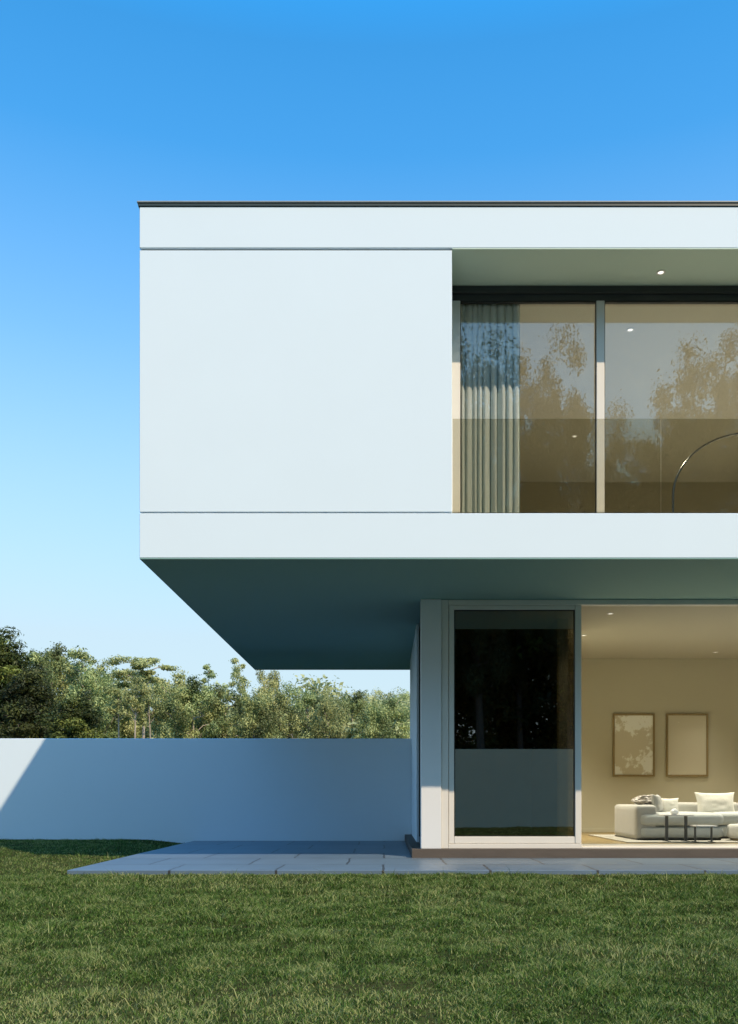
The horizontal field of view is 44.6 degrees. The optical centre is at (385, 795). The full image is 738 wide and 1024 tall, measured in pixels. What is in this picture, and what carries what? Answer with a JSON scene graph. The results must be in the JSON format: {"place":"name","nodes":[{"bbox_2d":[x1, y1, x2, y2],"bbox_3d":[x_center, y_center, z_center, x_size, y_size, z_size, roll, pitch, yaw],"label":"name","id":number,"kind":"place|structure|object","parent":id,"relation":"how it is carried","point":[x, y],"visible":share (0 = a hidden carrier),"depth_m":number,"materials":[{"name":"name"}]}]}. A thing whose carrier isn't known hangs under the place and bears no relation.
{"place":"outdoors","nodes":[
{"label":"outdoors","id":0,"kind":"place"},
{"bbox_2d":[0,834,737,1023],"bbox_3d":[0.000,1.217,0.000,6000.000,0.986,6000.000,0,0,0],"label":"ground","id":1,"kind":"structure","parent":0,"point":[338,987],"depth_m":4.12,"materials":[{"name":"green plant"}]},
{"bbox_2d":[0,659,59,737],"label":"pine tree","id":2,"kind":"object","parent":1,"relation":"on","point":[25,693],"visible":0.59,"depth_m":32.56,"materials":[{"name":"green plant"}]},
{"bbox_2d":[0,625,63,737],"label":"pine tree","id":3,"kind":"object","parent":1,"relation":"on","point":[9,665],"visible":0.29,"depth_m":33.59,"materials":[{"name":"green plant"}]},
{"bbox_2d":[0,632,63,735],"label":"gum tree","id":4,"kind":"object","parent":1,"relation":"on","point":[37,657],"visible":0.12,"depth_m":59.99,"materials":[{"name":"green plant"}]},
{"bbox_2d":[34,641,87,726],"bbox_3d":[-23.229,-4.953,61.661,5.471,11.698,5.175,0,0,16],"label":"gum tree","id":5,"kind":"object","parent":1,"relation":"on","point":[57,655],"visible":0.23,"depth_m":61.98,"materials":[{"name":"green plant"}]},
{"bbox_2d":[43,649,84,692],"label":"gum tree","id":6,"kind":"object","parent":1,"relation":"on","point":[68,653],"visible":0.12,"depth_m":63.63,"materials":[{"name":"green plant"}]},
{"bbox_2d":[33,691,112,737],"bbox_3d":[-10.955,-1.433,32.025,3.890,4.636,3.877,0,0,45],"label":"pine tree","id":7,"kind":"object","parent":1,"relation":"on","point":[78,718],"visible":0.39,"depth_m":31.34,"materials":[{"name":"green plant"}]},
{"bbox_2d":[61,645,111,698],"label":"gum tree","id":8,"kind":"object","parent":1,"relation":"on","point":[84,657],"visible":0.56,"depth_m":59.60,"materials":[{"name":"green plant"}]},
{"bbox_2d":[64,661,146,737],"bbox_3d":[-18.097,-3.857,57.917,4.429,9.488,5.737,0,0,2],"label":"gum tree","id":9,"kind":"object","parent":1,"relation":"on","point":[101,699],"visible":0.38,"depth_m":56.93,"materials":[{"name":"green plant"}]},
{"bbox_2d":[102,683,134,737],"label":"gum tree","id":10,"kind":"object","parent":1,"relation":"on","point":[114,707],"visible":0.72,"depth_m":46.53,"materials":[{"name":"green plant"}]},
{"bbox_2d":[102,669,160,737],"bbox_3d":[-17.002,-3.929,60.157,4.663,9.637,4.032,0,0,36],"label":"gum tree","id":11,"kind":"object","parent":1,"relation":"on","point":[128,731],"visible":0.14,"depth_m":59.27,"materials":[{"name":"green plant"}]},
{"bbox_2d":[114,675,154,737],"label":"gum tree","id":12,"kind":"object","parent":1,"relation":"on","point":[137,703],"visible":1,"depth_m":45.68,"materials":[{"name":"green plant"}]},
{"bbox_2d":[102,654,184,737],"bbox_3d":[-13.877,-3.432,50.789,4.045,8.634,5.215,0,0,21],"label":"umbrella pine","id":13,"kind":"object","parent":1,"relation":"on","point":[136,664],"visible":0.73,"depth_m":49.54,"materials":[{"name":"green plant"}]},
{"bbox_2d":[134,684,166,737],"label":"gum tree","id":14,"kind":"object","parent":1,"relation":"on","point":[159,710],"visible":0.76,"depth_m":47.80,"materials":[{"name":"green plant"}]},
{"bbox_2d":[146,675,202,737],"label":"gum tree","id":15,"kind":"object","parent":1,"relation":"on","point":[181,718],"visible":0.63,"depth_m":55.05,"materials":[{"name":"green plant"}]},
{"bbox_2d":[146,667,203,737],"bbox_3d":[-13.965,-3.871,60.089,4.910,9.518,4.170,0,0,6],"label":"gum tree","id":16,"kind":"object","parent":1,"relation":"on","point":[179,682],"visible":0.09,"depth_m":59.83,"materials":[{"name":"green plant"}]},
{"bbox_2d":[159,674,229,737],"bbox_3d":[-11.844,-3.306,56.236,4.417,8.394,4.178,0,0,-6],"label":"gum tree","id":17,"kind":"object","parent":1,"relation":"on","point":[197,695],"visible":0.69,"depth_m":55.42,"materials":[{"name":"green plant"}]},
{"bbox_2d":[0,738,410,842],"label":"garden wall","id":18,"kind":"structure","parent":1,"relation":"on","point":[181,790],"depth_m":14.94,"materials":[{"name":"paint"}]},
{"bbox_2d":[201,664,228,720],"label":"slender tree","id":19,"kind":"object","parent":1,"relation":"on","point":[208,673],"visible":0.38,"depth_m":63.54,"materials":[{"name":"green plant"}]},
{"bbox_2d":[195,669,259,737],"bbox_3d":[-10.209,-3.596,58.358,4.434,8.972,4.204,0,0,33],"label":"gum tree","id":20,"kind":"object","parent":1,"relation":"on","point":[217,705],"visible":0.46,"depth_m":57.51,"materials":[{"name":"green plant"}]},
{"bbox_2d":[221,658,256,708],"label":"slender tree","id":21,"kind":"object","parent":1,"relation":"on","point":[242,666],"visible":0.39,"depth_m":66.05,"materials":[{"name":"green plant"}]},
{"bbox_2d":[227,684,285,737],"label":"gum tree","id":22,"kind":"object","parent":1,"relation":"on","point":[261,724],"visible":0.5,"depth_m":54.46,"materials":[{"name":"green plant"}]},
{"bbox_2d":[254,670,295,728],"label":"gum tree","id":23,"kind":"object","parent":1,"relation":"on","point":[273,683],"visible":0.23,"depth_m":71.99,"materials":[{"name":"green plant"}]},
{"bbox_2d":[243,687,313,737],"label":"gum tree","id":24,"kind":"object","parent":1,"relation":"on","point":[287,718],"visible":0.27,"depth_m":58.05,"materials":[{"name":"green plant"}]},
{"bbox_2d":[279,680,333,737],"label":"gum tree","id":25,"kind":"object","parent":1,"relation":"on","point":[308,697],"visible":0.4,"depth_m":60.45,"materials":[{"name":"green plant"}]},
{"bbox_2d":[307,691,349,737],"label":"gum tree","id":26,"kind":"object","parent":1,"relation":"on","point":[324,708],"visible":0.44,"depth_m":57.62,"materials":[{"name":"green plant"}]},
{"bbox_2d":[326,689,375,737],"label":"gum tree","id":27,"kind":"object","parent":1,"relation":"on","point":[355,706],"visible":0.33,"depth_m":63.63,"materials":[{"name":"green plant"}]},
{"bbox_2d":[354,698,399,737],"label":"gum tree","id":28,"kind":"object","parent":1,"relation":"on","point":[374,728],"visible":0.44,"depth_m":59.53,"materials":[{"name":"green plant"}]},
{"bbox_2d":[376,689,409,737],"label":"gum tree","id":29,"kind":"object","parent":1,"relation":"on","point":[399,715],"visible":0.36,"depth_m":65.50,"materials":[{"name":"green plant"}]},
{"bbox_2d":[0,0,737,712],"label":"sky","id":30,"kind":"structure","parent":0,"point":[107,107],"materials":[{"name":"blue"}]},
{"bbox_2d":[67,841,737,874],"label":"patio paving","id":31,"kind":"structure","parent":0,"point":[284,857],"depth_m":10.06,"materials":[{"name":"grey concrete"}]},
{"bbox_2d":[137,201,737,857],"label":"modern house","id":32,"kind":"structure","parent":31,"relation":"on","point":[299,435],"depth_m":9.57,"materials":[{"name":"paint"}]},
{"bbox_2d":[419,620,419,842],"bbox_3d":[0.485,-0.866,11.710,0.070,3.004,1.380,0,0,0],"label":"side window","id":33,"kind":"structure","parent":32,"relation":"in","point":[419,620],"depth_m":12.33,"materials":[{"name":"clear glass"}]},
{"bbox_2d":[461,304,519,512],"bbox_3d":[1.555,-4.130,9.842,1.550,2.586,0.112,0,0,0],"label":"curtain","id":34,"kind":"object","parent":32,"relation":"hanging from","point":[490,408],"visible":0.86,"depth_m":9.82,"materials":[{"name":"fabric"}]},
{"bbox_2d":[448,605,580,842],"bbox_3d":[1.558,-0.865,10.892,1.601,2.875,0.072,0,0,0],"label":"sliding door","id":35,"kind":"structure","parent":32,"relation":"in","point":[514,671],"depth_m":10.89,"materials":[{"name":"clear glass"}]},
{"bbox_2d":[452,301,595,512],"bbox_3d":[1.464,-4.107,9.694,1.599,2.421,0.072,0,0,0],"label":"window","id":36,"kind":"structure","parent":32,"relation":"in","point":[456,305],"depth_m":9.66,"materials":[{"name":"silver glass"}]},
{"bbox_2d":[613,714,654,776],"bbox_3d":[4.256,-0.875,15.460,0.721,1.081,0.035,0,0,0],"label":"framed picture","id":37,"kind":"object","parent":32,"relation":"attached to","point":[633,745],"visible":1,"depth_m":15.46,"materials":[{"name":"beige paper"}]},
{"bbox_2d":[656,270,664,274],"bbox_3d":[2.870,-5.465,9.400,0.094,0.007,0.094,0,0,0],"label":"ceiling light","id":38,"kind":"object","parent":32,"relation":"attached to","point":[660,272],"visible":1,"depth_m":9.40,"materials":[{"name":"white"}]},
{"bbox_2d":[590,835,737,842],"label":"rug","id":39,"kind":"object","parent":32,"relation":"on","point":[621,839],"visible":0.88,"depth_m":12.39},
{"bbox_2d":[615,802,737,839],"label":"corner sofa","id":40,"kind":"object","parent":39,"relation":"on","point":[639,822],"visible":0.85,"depth_m":12.50,"materials":[{"name":"white fabric"}]},
{"bbox_2d":[631,794,653,804],"bbox_3d":[3.778,0.050,13.052,0.411,0.148,0.537,0,0,0],"label":"throw blanket","id":41,"kind":"object","parent":40,"relation":"on","point":[643,800],"visible":0.76,"depth_m":12.89,"materials":[{"name":"grey fabric"}]},
{"bbox_2d":[651,795,662,811],"bbox_3d":[3.875,0.114,12.870,0.134,0.280,0.300,-14,-6,27],"label":"throw pillow","id":42,"kind":"object","parent":40,"relation":"on","point":[656,800],"visible":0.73,"depth_m":12.76,"materials":[{"name":"fabric"}]},
{"bbox_2d":[661,798,678,811],"bbox_3d":[4.132,0.153,13.140,0.290,0.260,0.127,0,-14,3],"label":"throw pillow","id":43,"kind":"object","parent":40,"relation":"on","point":[669,805],"visible":0.58,"depth_m":13.09,"materials":[{"name":"beige fabric"}]},
{"bbox_2d":[694,792,734,812],"bbox_3d":[4.860,0.125,13.275,0.600,0.375,0.185,0,-14,-2],"label":"throw pillow","id":44,"kind":"object","parent":40,"relation":"on","point":[714,802],"visible":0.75,"depth_m":13.20,"materials":[{"name":"beige fabric"}]},
{"bbox_2d":[659,814,693,841],"bbox_3d":[3.926,0.431,12.175,0.400,0.361,0.260,0,0,0],"label":"side table","id":45,"kind":"object","parent":39,"relation":"on","point":[685,827],"visible":1,"depth_m":12.16,"materials":[{"name":"metal"}]},
{"bbox_2d":[727,824,737,840],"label":"pouf","id":46,"kind":"object","parent":39,"relation":"on","point":[732,831],"visible":1,"depth_m":12.35,"materials":[{"name":"beige fabric"}]},
{"bbox_2d":[596,301,737,512],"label":"window","id":47,"kind":"structure","parent":32,"relation":"in","point":[600,305],"depth_m":9.66,"materials":[{"name":"silver glass"}]},
{"bbox_2d":[666,714,707,776],"bbox_3d":[5.174,-0.875,15.460,0.721,1.081,0.035,0,0,0],"label":"framed picture","id":48,"kind":"object","parent":32,"relation":"attached to","point":[686,745],"visible":1,"depth_m":15.46,"materials":[{"name":"beige paper"}]},
{"bbox_2d":[690,825,716,841],"bbox_3d":[4.224,0.500,11.980,0.288,0.223,0.240,0,0,0],"label":"side table","id":49,"kind":"object","parent":32,"relation":"on","point":[711,832],"visible":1,"depth_m":11.97,"materials":[{"name":"metal"}]},
{"bbox_2d":[672,433,737,512],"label":"arc lamp","id":50,"kind":"object","parent":32,"relation":"on","point":[693,453],"visible":0.53,"depth_m":10.79,"materials":[{"name":"metal"}]},
{"bbox_2d":[670,808,678,814],"bbox_3d":[3.902,0.209,12.175,0.116,0.082,0.116,0,0,0],"label":"vase","id":51,"kind":"object","parent":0,"point":[674,811],"visible":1,"depth_m":12.13,"materials":[{"name":"white ceramic"}]},
{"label":"hills","id":52,"kind":"structure","parent":0,"visible":0},
{"bbox_2d":[55,674,409,737],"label":"forest","id":53,"kind":"object","parent":52,"relation":"on","point":[327,687],"visible":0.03,"depth_m":71.28,"materials":[{"name":"green plant"}]}
]}

